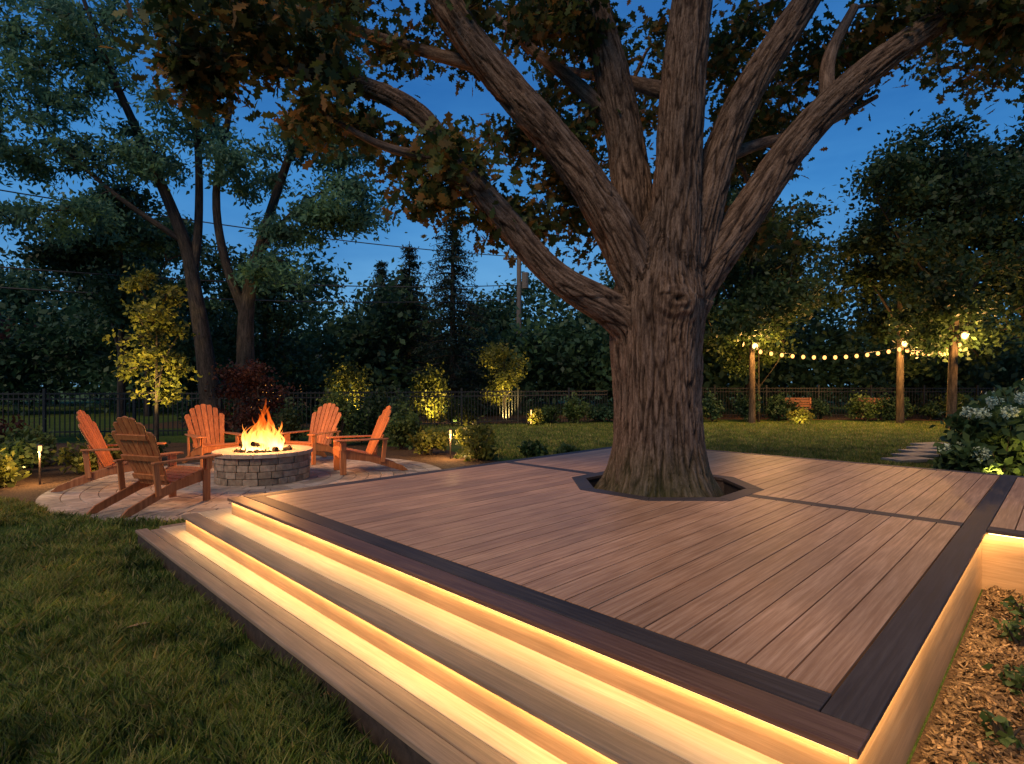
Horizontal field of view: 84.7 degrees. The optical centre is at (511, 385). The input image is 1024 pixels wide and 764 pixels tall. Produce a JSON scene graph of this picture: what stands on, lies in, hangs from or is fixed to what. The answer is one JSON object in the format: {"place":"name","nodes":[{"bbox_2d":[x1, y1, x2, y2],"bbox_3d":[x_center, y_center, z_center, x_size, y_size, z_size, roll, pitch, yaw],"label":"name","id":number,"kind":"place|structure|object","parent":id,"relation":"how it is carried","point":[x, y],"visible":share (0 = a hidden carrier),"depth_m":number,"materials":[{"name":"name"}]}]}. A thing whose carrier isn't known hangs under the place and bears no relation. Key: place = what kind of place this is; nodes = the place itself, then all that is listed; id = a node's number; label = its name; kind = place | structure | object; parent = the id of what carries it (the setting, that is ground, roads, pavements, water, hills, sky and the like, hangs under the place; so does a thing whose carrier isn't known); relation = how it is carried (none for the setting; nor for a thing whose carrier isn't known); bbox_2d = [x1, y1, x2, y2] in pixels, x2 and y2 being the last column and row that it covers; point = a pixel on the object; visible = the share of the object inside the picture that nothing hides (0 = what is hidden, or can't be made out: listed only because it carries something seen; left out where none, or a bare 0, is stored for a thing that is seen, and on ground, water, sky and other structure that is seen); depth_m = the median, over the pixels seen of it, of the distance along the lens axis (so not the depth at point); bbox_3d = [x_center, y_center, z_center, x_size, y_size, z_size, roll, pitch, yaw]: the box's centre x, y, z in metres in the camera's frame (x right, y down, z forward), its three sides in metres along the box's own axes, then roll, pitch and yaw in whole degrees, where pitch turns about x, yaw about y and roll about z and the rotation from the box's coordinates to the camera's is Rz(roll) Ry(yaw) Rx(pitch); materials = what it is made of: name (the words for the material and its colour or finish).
{"place":"outdoors","nodes":[
{"label":"outdoors","id":0,"kind":"place"},
{"bbox_2d":[35,456,439,523],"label":"paver patio","id":1,"kind":"structure","parent":0,"point":[187,499],"depth_m":7.76,"materials":[{"name":"beige stone"}]},
{"bbox_2d":[51,410,165,491],"bbox_3d":[-5.833,0.911,8.168,1.258,1.110,0.860,0,0,-21],"label":"adirondack chair","id":2,"kind":"object","parent":1,"relation":"on","point":[92,435],"visible":0.63,"depth_m":7.91,"materials":[{"name":"brown wood"}]},
{"bbox_2d":[86,416,222,517],"bbox_3d":[-4.331,0.911,6.817,0.860,1.110,1.258,0,0,20],"label":"adirondack chair","id":3,"kind":"object","parent":1,"relation":"on","point":[142,455],"visible":0.96,"depth_m":6.68,"materials":[{"name":"brown wood"}]},
{"bbox_2d":[182,404,246,466],"bbox_3d":[-5.565,0.911,10.360,1.258,1.110,0.860,0,0,43],"label":"adirondack chair","id":4,"kind":"object","parent":1,"relation":"on","point":[201,446],"visible":0.88,"depth_m":10.39,"materials":[{"name":"brown wood"}]},
{"bbox_2d":[211,392,312,486],"bbox_3d":[-3.900,0.734,8.820,1.453,1.473,1.454,0,0,0],"label":"fire pit","id":5,"kind":"object","parent":1,"relation":"on","point":[252,463],"visible":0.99,"depth_m":8.29,"materials":[{"name":"stone"}]},
{"bbox_2d":[277,403,341,464],"bbox_3d":[-3.769,0.911,10.883,0.860,1.110,1.258,0,0,20],"label":"adirondack chair","id":6,"kind":"object","parent":1,"relation":"on","point":[322,429],"visible":0.88,"depth_m":10.97,"materials":[{"name":"brown wood"}]},
{"bbox_2d":[326,405,407,474],"bbox_3d":[-2.471,0.911,9.640,1.257,1.110,0.860,0,0,-27],"label":"adirondack chair","id":7,"kind":"object","parent":1,"relation":"on","point":[342,453],"visible":1,"depth_m":9.47,"materials":[{"name":"brown wood"}]},
{"bbox_2d":[0,386,982,763],"bbox_3d":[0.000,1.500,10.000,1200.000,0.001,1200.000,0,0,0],"label":"ground lawn","id":8,"kind":"structure","parent":0,"point":[228,658],"depth_m":17.40,"materials":[{"name":"green plant"}]},
{"bbox_2d":[0,496,190,583],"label":"lawn grass","id":9,"kind":"structure","parent":8,"relation":"on","point":[112,553],"depth_m":5.07,"materials":[{"name":"green plant"}]},
{"bbox_2d":[0,174,235,421],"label":"ash tree","id":10,"kind":"object","parent":8,"relation":"on","point":[108,305],"visible":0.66,"depth_m":19.81,"materials":[{"name":"green plant"}]},
{"bbox_2d":[0,0,245,435],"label":"maple tree","id":11,"kind":"object","parent":8,"relation":"on","point":[141,158],"visible":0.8,"depth_m":16.09,"materials":[{"name":"green plant"}]},
{"bbox_2d":[0,388,245,436],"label":"iron fence","id":12,"kind":"object","parent":8,"relation":"on","point":[44,394],"visible":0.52,"depth_m":16.25,"materials":[{"name":"black metal"}]},
{"bbox_2d":[55,207,234,415],"bbox_3d":[-17.673,-3.862,26.943,8.200,10.724,6.168,0,0,0],"label":"ash tree","id":13,"kind":"object","parent":8,"relation":"on","point":[77,333],"visible":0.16,"depth_m":26.87,"materials":[{"name":"green plant"}]},
{"bbox_2d":[0,567,396,763],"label":"lawn grass","id":14,"kind":"structure","parent":8,"relation":"on","point":[103,689],"depth_m":2.64,"materials":[{"name":"green plant"}]},
{"bbox_2d":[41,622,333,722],"bbox_3d":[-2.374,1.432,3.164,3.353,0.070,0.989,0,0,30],"label":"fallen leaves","id":15,"kind":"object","parent":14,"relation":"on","point":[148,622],"visible":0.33,"depth_m":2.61,"materials":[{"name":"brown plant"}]},
{"bbox_2d":[0,443,499,504],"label":"garden bed","id":16,"kind":"object","parent":8,"relation":"on","point":[31,488],"visible":0.08,"depth_m":10.72,"materials":[{"name":"green plant"}]},
{"bbox_2d":[0,448,30,487],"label":"garden plant","id":17,"kind":"object","parent":16,"relation":"on","point":[7,471],"visible":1,"depth_m":8.22,"materials":[{"name":"green plant"}]},
{"bbox_2d":[0,410,33,442],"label":"garden plant","id":18,"kind":"object","parent":16,"relation":"on","point":[5,427],"visible":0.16,"depth_m":11.73,"materials":[{"name":"green plant"}]},
{"bbox_2d":[0,313,36,345],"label":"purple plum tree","id":19,"kind":"object","parent":16,"relation":"on","point":[2,335],"visible":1,"depth_m":14.35,"materials":[{"name":"green plant"}]},
{"bbox_2d":[0,435,49,475],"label":"garden plant","id":20,"kind":"object","parent":16,"relation":"on","point":[27,451],"visible":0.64,"depth_m":8.90,"materials":[{"name":"green plant"}]},
{"bbox_2d":[0,418,60,468],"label":"garden plant","id":21,"kind":"object","parent":16,"relation":"on","point":[26,432],"visible":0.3,"depth_m":10.33,"materials":[{"name":"green plant"}]},
{"bbox_2d":[36,444,42,484],"bbox_3d":[-7.100,1.195,8.450,0.089,0.610,0.089,0,0,0],"label":"path light","id":22,"kind":"object","parent":16,"relation":"on","point":[39,448],"visible":1,"depth_m":8.44,"materials":[{"name":"brown metal"}]},
{"bbox_2d":[51,432,122,473],"bbox_3d":[-7.058,1.179,9.396,1.116,0.767,0.887,0,0,0],"label":"garden plant","id":23,"kind":"object","parent":16,"relation":"on","point":[74,457],"visible":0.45,"depth_m":9.30,"materials":[{"name":"green plant"}]},
{"bbox_2d":[113,429,170,458],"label":"garden plant","id":24,"kind":"object","parent":16,"relation":"on","point":[161,450],"visible":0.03,"depth_m":11.10,"materials":[{"name":"green plant"}]},
{"bbox_2d":[102,263,209,441],"bbox_3d":[-8.428,-0.596,13.027,2.532,4.193,1.951,0,0,28],"label":"ornamental tree","id":25,"kind":"object","parent":16,"relation":"on","point":[151,315],"visible":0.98,"depth_m":12.87,"materials":[{"name":"green plant"}]},
{"bbox_2d":[183,354,298,443],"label":"japanese maple","id":26,"kind":"object","parent":16,"relation":"on","point":[255,382],"visible":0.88,"depth_m":13.88,"materials":[{"name":"red plant"}]},
{"bbox_2d":[253,397,308,444],"bbox_3d":[-5.348,0.925,13.147,1.120,1.301,1.256,0,0,0],"label":"garden plant","id":27,"kind":"object","parent":16,"relation":"on","point":[287,425],"visible":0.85,"depth_m":13.01,"materials":[{"name":"green plant"}]},
{"bbox_2d":[314,371,373,446],"bbox_3d":[-4.127,0.600,13.679,1.412,1.865,1.371,0,0,0],"label":"garden plant","id":28,"kind":"object","parent":16,"relation":"on","point":[350,411],"visible":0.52,"depth_m":13.59,"materials":[{"name":"green plant"}]},
{"bbox_2d":[378,400,427,449],"bbox_3d":[-2.551,0.931,13.121,1.197,1.300,1.110,0,0,-33],"label":"garden plant","id":29,"kind":"object","parent":16,"relation":"on","point":[403,428],"visible":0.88,"depth_m":12.96,"materials":[{"name":"green plant"}]},
{"bbox_2d":[408,425,449,454],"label":"garden plant","id":30,"kind":"object","parent":16,"relation":"on","point":[428,441],"visible":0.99,"depth_m":11.88,"materials":[{"name":"green plant"}]},
{"bbox_2d":[449,429,451,458],"bbox_3d":[-1.250,1.195,11.400,0.089,0.610,0.089,0,0,0],"label":"path light","id":31,"kind":"object","parent":16,"relation":"on","point":[450,434],"visible":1,"depth_m":11.39,"materials":[{"name":"brown metal"}]},
{"bbox_2d":[453,415,500,461],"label":"garden plant","id":32,"kind":"object","parent":16,"relation":"on","point":[476,441],"visible":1,"depth_m":11.11,"materials":[{"name":"green plant"}]},
{"bbox_2d":[182,1,407,433],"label":"maple tree","id":33,"kind":"object","parent":8,"relation":"on","point":[327,212],"visible":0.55,"depth_m":16.84,"materials":[{"name":"green plant"}]},
{"bbox_2d":[350,378,413,442],"bbox_3d":[-3.391,0.670,14.510,1.769,1.715,1.680,0,0,-38],"label":"garden plant","id":34,"kind":"object","parent":8,"relation":"on","point":[378,406],"visible":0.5,"depth_m":14.22,"materials":[{"name":"green plant"}]},
{"bbox_2d":[359,259,412,404],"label":"spruce tree","id":35,"kind":"object","parent":8,"relation":"on","point":[381,270],"visible":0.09,"depth_m":31.86,"materials":[{"name":"green plant"}]},
{"bbox_2d":[359,241,447,414],"bbox_3d":[-5.074,-2.865,28.513,4.604,8.869,4.378,0,0,45],"label":"spruce tree","id":36,"kind":"object","parent":8,"relation":"on","point":[410,263],"visible":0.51,"depth_m":28.30,"materials":[{"name":"green plant"}]},
{"bbox_2d":[246,388,607,434],"bbox_3d":[-2.014,0.800,20.292,13.758,1.400,0.095,0,0,-29],"label":"iron fence","id":37,"kind":"object","parent":8,"relation":"on","point":[468,396],"visible":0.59,"depth_m":20.47,"materials":[{"name":"black metal"}]},
{"bbox_2d":[0,208,1023,415],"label":"distant trees","id":38,"kind":"object","parent":8,"relation":"on","point":[568,351],"visible":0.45,"depth_m":28.64,"materials":[{"name":"green plant"}]},
{"bbox_2d":[503,256,528,410],"bbox_3d":[0.400,-3.000,32.000,1.800,9.000,0.386,0,0,0],"label":"utility pole","id":39,"kind":"object","parent":8,"relation":"on","point":[525,280],"visible":0.58,"depth_m":31.87,"materials":[{"name":"brown wood"}]},
{"bbox_2d":[0,266,516,286],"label":"power line","id":40,"kind":"object","parent":39,"relation":"attached to","point":[223,281],"visible":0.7,"depth_m":20.91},
{"bbox_2d":[0,287,516,302],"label":"power line","id":41,"kind":"object","parent":39,"relation":"attached to","point":[233,299],"visible":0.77,"depth_m":22.70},
{"bbox_2d":[0,189,516,256],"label":"power line","id":42,"kind":"object","parent":39,"relation":"attached to","point":[249,228],"visible":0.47,"depth_m":23.01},
{"bbox_2d":[517,438,548,457],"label":"garden plant","id":43,"kind":"object","parent":8,"relation":"on","point":[532,448],"visible":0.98,"depth_m":11.45,"materials":[{"name":"green plant"}]},
{"bbox_2d":[527,408,544,425],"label":"lit perennial","id":44,"kind":"object","parent":8,"relation":"on","point":[535,415],"visible":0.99,"depth_m":20.79,"materials":[{"name":"green plant"}]},
{"bbox_2d":[540,404,560,423],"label":"bed shrub","id":45,"kind":"object","parent":8,"relation":"on","point":[550,415],"visible":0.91,"depth_m":21.80,"materials":[{"name":"green plant"}]},
{"bbox_2d":[98,0,1023,496],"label":"oak tree","id":46,"kind":"object","parent":8,"relation":"on","point":[678,238],"visible":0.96,"depth_m":5.77,"materials":[{"name":"brown plant"}]},
{"bbox_2d":[553,442,580,453],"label":"garden plant","id":47,"kind":"object","parent":8,"relation":"on","point":[567,448],"visible":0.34,"depth_m":10.82,"materials":[{"name":"green plant"}]},
{"bbox_2d":[562,390,591,423],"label":"bed shrub","id":48,"kind":"object","parent":8,"relation":"on","point":[572,412],"visible":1,"depth_m":21.78,"materials":[{"name":"green plant"}]},
{"bbox_2d":[135,447,1023,763],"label":"wooden deck","id":49,"kind":"structure","parent":8,"relation":"on","point":[561,609],"depth_m":2.99,"materials":[{"name":"brown wood"}]},
{"bbox_2d":[390,421,1013,474],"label":"back lawn grass","id":50,"kind":"structure","parent":8,"relation":"on","point":[801,448],"depth_m":15.46,"materials":[{"name":"green plant"}]},
{"bbox_2d":[702,401,709,418],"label":"bed shrub","id":51,"kind":"object","parent":8,"relation":"on","point":[705,412],"depth_m":22.44,"materials":[{"name":"green plant"}]},
{"bbox_2d":[702,388,725,421],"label":"bed shrub","id":52,"kind":"object","parent":8,"relation":"on","point":[713,407],"visible":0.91,"depth_m":22.85,"materials":[{"name":"green plant"}]},
{"bbox_2d":[731,391,761,421],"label":"bed shrub","id":53,"kind":"object","parent":8,"relation":"on","point":[742,408],"visible":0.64,"depth_m":22.87,"materials":[{"name":"green plant"}]},
{"bbox_2d":[709,298,802,421],"bbox_3d":[10.110,-1.131,23.314,4.054,5.262,3.063,0,0,-39],"label":"maple tree","id":54,"kind":"object","parent":8,"relation":"on","point":[764,358],"visible":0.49,"depth_m":23.17,"materials":[{"name":"green plant"}]},
{"bbox_2d":[703,188,846,423],"bbox_3d":[9.037,-3.210,21.856,7.043,9.421,6.098,0,0,26],"label":"linden tree","id":55,"kind":"object","parent":8,"relation":"on","point":[763,307],"visible":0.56,"depth_m":21.06,"materials":[{"name":"green plant"}]},
{"bbox_2d":[762,388,790,421],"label":"bed shrub","id":56,"kind":"object","parent":8,"relation":"on","point":[774,409],"visible":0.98,"depth_m":23.11,"materials":[{"name":"green plant"}]},
{"bbox_2d":[786,407,814,423],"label":"lit perennial","id":57,"kind":"object","parent":8,"relation":"on","point":[802,415],"visible":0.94,"depth_m":21.40,"materials":[{"name":"green plant"}]},
{"bbox_2d":[843,390,889,420],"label":"bed shrub","id":58,"kind":"object","parent":8,"relation":"on","point":[872,412],"visible":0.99,"depth_m":23.30,"materials":[{"name":"green plant"}]},
{"bbox_2d":[881,442,949,462],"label":"stepping stones","id":59,"kind":"object","parent":8,"relation":"on","point":[923,452],"visible":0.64,"depth_m":11.74,"materials":[{"name":"grey stone"}]},
{"bbox_2d":[808,152,1023,423],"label":"linden tree","id":60,"kind":"object","parent":8,"relation":"on","point":[854,246],"visible":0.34,"depth_m":21.84,"materials":[{"name":"green plant"}]},
{"bbox_2d":[905,341,961,355],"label":"string lights","id":61,"kind":"object","parent":60,"relation":"hanging from","point":[959,344],"visible":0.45,"depth_m":20.63,"materials":[{"name":"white glass"}]},
{"bbox_2d":[961,330,968,339],"bbox_3d":[15.150,-1.680,18.800,0.222,0.340,0.222,0,0,-22],"label":"wall lantern","id":62,"kind":"object","parent":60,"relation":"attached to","point":[964,336],"depth_m":18.75,"materials":[{"name":"white glass"}]},
{"bbox_3d":[15.100,-1.630,21.600,0.240,0.340,0.240,0,0,0],"label":"wall lantern","id":63,"kind":"object","parent":60,"relation":"attached to","visible":0},
{"bbox_2d":[759,346,902,359],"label":"string lights","id":64,"kind":"object","parent":63,"relation":"hanging from","point":[835,356],"visible":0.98,"depth_m":21.57,"materials":[{"name":"white glass"}]},
{"bbox_2d":[822,107,1023,427],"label":"linden tree","id":65,"kind":"object","parent":8,"relation":"on","point":[909,176],"visible":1,"depth_m":18.40,"materials":[{"name":"green plant"}]},
{"bbox_2d":[823,84,1023,385],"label":"linden tree","id":66,"kind":"object","parent":8,"relation":"on","point":[911,364],"visible":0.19,"depth_m":22.27,"materials":[{"name":"green plant"}]},
{"bbox_2d":[909,585,1023,763],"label":"mulch bed","id":67,"kind":"object","parent":8,"relation":"on","point":[916,757],"visible":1,"depth_m":2.64,"materials":[{"name":"brown wood"}]},
{"bbox_2d":[973,708,1023,748],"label":"mulch plant","id":68,"kind":"object","parent":67,"relation":"on","point":[1005,733],"visible":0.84,"depth_m":2.34,"materials":[{"name":"green plant"}]},
{"bbox_2d":[982,663,1023,695],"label":"mulch plant","id":69,"kind":"object","parent":67,"relation":"on","point":[1016,681],"visible":0.83,"depth_m":2.72,"materials":[{"name":"green plant"}]},
{"bbox_2d":[991,610,1023,649],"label":"mulch plant","id":70,"kind":"object","parent":67,"relation":"on","point":[1012,630],"visible":0.87,"depth_m":3.19,"materials":[{"name":"green plant"}]},
{"bbox_2d":[1000,595,1023,618],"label":"mulch plant","id":71,"kind":"object","parent":67,"relation":"on","point":[1012,602],"visible":0.8,"depth_m":3.63,"materials":[{"name":"green plant"}]},
{"bbox_2d":[974,367,1023,402],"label":"hydrangea bush","id":72,"kind":"object","parent":8,"relation":"on","point":[1016,384],"visible":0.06,"depth_m":10.48,"materials":[{"name":"green plant"}]},
{"bbox_2d":[0,0,1023,385],"label":"sky","id":73,"kind":"structure","parent":0,"point":[845,144],"materials":[{"name":"blue"}]},
{"bbox_2d":[106,415,957,428],"bbox_3d":[13.006,1.496,24.389,54.527,0.001,8.210,0,0,-3],"label":"back bed","id":74,"kind":"object","parent":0,"point":[523,417],"visible":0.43,"depth_m":24.41,"materials":[{"name":"green plant"}]},
{"bbox_2d":[173,391,198,424],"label":"bed shrub","id":75,"kind":"object","parent":74,"relation":"on","point":[185,407],"visible":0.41,"depth_m":20.91,"materials":[{"name":"green plant"}]},
{"bbox_2d":[222,397,232,419],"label":"bed shrub","id":76,"kind":"object","parent":74,"relation":"on","point":[226,404],"visible":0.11,"depth_m":20.54,"materials":[{"name":"red plant"}]},
{"bbox_2d":[191,229,341,411],"bbox_3d":[-10.679,-2.441,24.722,6.621,7.881,5.009,0,0,-32],"label":"ash tree","id":77,"kind":"object","parent":74,"relation":"on","point":[291,356],"visible":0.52,"depth_m":24.10,"materials":[{"name":"green plant"}]},
{"bbox_2d":[259,390,288,420],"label":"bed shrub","id":78,"kind":"object","parent":74,"relation":"on","point":[269,408],"visible":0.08,"depth_m":20.93,"materials":[{"name":"red plant"}]},
{"bbox_2d":[292,401,314,422],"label":"bed shrub","id":79,"kind":"object","parent":74,"relation":"on","point":[304,413],"visible":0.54,"depth_m":21.68,"materials":[{"name":"green plant"}]},
{"bbox_2d":[320,349,373,422],"bbox_3d":[-6.263,0.092,21.476,2.007,3.018,2.100,0,0,0],"label":"garden shrub","id":80,"kind":"object","parent":74,"relation":"on","point":[346,380],"visible":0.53,"depth_m":21.36,"materials":[{"name":"green plant"}]},
{"bbox_2d":[382,397,411,417],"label":"bed shrub","id":81,"kind":"object","parent":74,"relation":"on","point":[401,403],"visible":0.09,"depth_m":22.29,"materials":[{"name":"green plant"}]},
{"bbox_2d":[408,359,455,424],"bbox_3d":[-3.026,0.305,21.536,1.811,2.629,1.808,0,0,36],"label":"garden shrub","id":82,"kind":"object","parent":74,"relation":"on","point":[431,382],"visible":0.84,"depth_m":21.32,"materials":[{"name":"green plant"}]},
{"bbox_2d":[404,197,512,413],"bbox_3d":[-2.846,-4.100,26.930,5.215,11.200,5.372,0,0,-24],"label":"spruce tree","id":83,"kind":"object","parent":74,"relation":"on","point":[447,283],"visible":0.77,"depth_m":26.75,"materials":[{"name":"green plant"}]},
{"bbox_2d":[440,389,482,423],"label":"bed shrub","id":84,"kind":"object","parent":74,"relation":"on","point":[465,405],"visible":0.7,"depth_m":21.00,"materials":[{"name":"green plant"}]},
{"bbox_2d":[452,407,475,423],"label":"lit perennial","id":85,"kind":"object","parent":74,"relation":"on","point":[466,417],"visible":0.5,"depth_m":21.14,"materials":[{"name":"green plant"}]},
{"bbox_2d":[471,339,531,422],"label":"ornamental tree","id":86,"kind":"object","parent":74,"relation":"on","point":[505,379],"visible":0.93,"depth_m":22.00,"materials":[{"name":"green plant"}]},
{"bbox_2d":[584,402,613,421],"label":"bed shrub","id":87,"kind":"object","parent":74,"relation":"on","point":[599,413],"visible":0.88,"depth_m":22.76,"materials":[{"name":"green plant"}]},
{"bbox_2d":[704,169,837,400],"bbox_3d":[11.564,-5.062,27.789,9.992,13.125,8.340,0,0,0],"label":"linden tree","id":88,"kind":"object","parent":74,"relation":"on","point":[740,179],"visible":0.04,"depth_m":27.03,"materials":[{"name":"green plant"}]},
{"bbox_2d":[780,398,803,419],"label":"bed shrub","id":89,"kind":"object","parent":74,"relation":"on","point":[791,405],"visible":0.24,"depth_m":23.97,"materials":[{"name":"green plant"}]},
{"bbox_2d":[781,398,812,418],"bbox_3d":[12.897,1.038,25.231,1.500,0.925,0.622,0,0,-6],"label":"garden bench","id":90,"kind":"object","parent":74,"relation":"on","point":[804,400],"visible":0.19,"depth_m":25.51,"materials":[{"name":"brown wood"}]},
{"bbox_2d":[810,396,831,418],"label":"bed shrub","id":91,"kind":"object","parent":74,"relation":"on","point":[818,409],"visible":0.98,"depth_m":24.54,"materials":[{"name":"green plant"}]},
{"bbox_2d":[702,385,1019,417],"bbox_3d":[18.488,0.750,25.500,23.070,1.500,0.073,0,0,2],"label":"iron fence","id":92,"kind":"object","parent":74,"relation":"on","point":[818,388],"visible":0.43,"depth_m":25.65,"materials":[{"name":"black metal"}]},
{"bbox_2d":[856,398,894,418],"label":"shrub","id":93,"kind":"object","parent":74,"relation":"on","point":[870,400],"visible":0.15,"depth_m":25.30,"materials":[{"name":"green plant"}]},
{"bbox_2d":[871,391,912,419],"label":"bed shrub","id":94,"kind":"object","parent":74,"relation":"on","point":[890,414],"visible":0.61,"depth_m":23.70,"materials":[{"name":"green plant"}]},
{"bbox_2d":[904,402,915,419],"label":"bed shrub","id":95,"kind":"object","parent":74,"relation":"on","point":[907,410],"visible":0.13,"depth_m":24.53,"materials":[{"name":"green plant"}]},
{"bbox_2d":[916,400,945,419],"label":"bed shrub","id":96,"kind":"object","parent":74,"relation":"on","point":[931,410],"visible":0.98,"depth_m":24.05,"materials":[{"name":"green plant"}]},
{"bbox_2d":[934,391,979,417],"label":"bed shrub","id":97,"kind":"object","parent":74,"relation":"on","point":[962,400],"visible":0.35,"depth_m":23.92,"materials":[{"name":"green plant"}]},
{"label":"side bed","id":98,"kind":"object","parent":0,"visible":0},
{"bbox_2d":[927,431,1002,473],"bbox_3d":[6.870,1.152,8.533,0.739,0.963,0.993,0,0,0],"label":"hydrangea bush","id":99,"kind":"object","parent":98,"relation":"on","point":[959,457],"visible":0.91,"depth_m":8.31,"materials":[{"name":"green plant"}]},
{"bbox_2d":[929,392,1023,475],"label":"hydrangea bush","id":100,"kind":"object","parent":98,"relation":"on","point":[1002,437],"visible":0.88,"depth_m":8.60,"materials":[{"name":"green plant"}]},
{"bbox_2d":[938,388,1023,473],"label":"hydrangea bush","id":101,"kind":"object","parent":98,"relation":"on","point":[983,399],"visible":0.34,"depth_m":9.54,"materials":[{"name":"green plant"}]}
]}

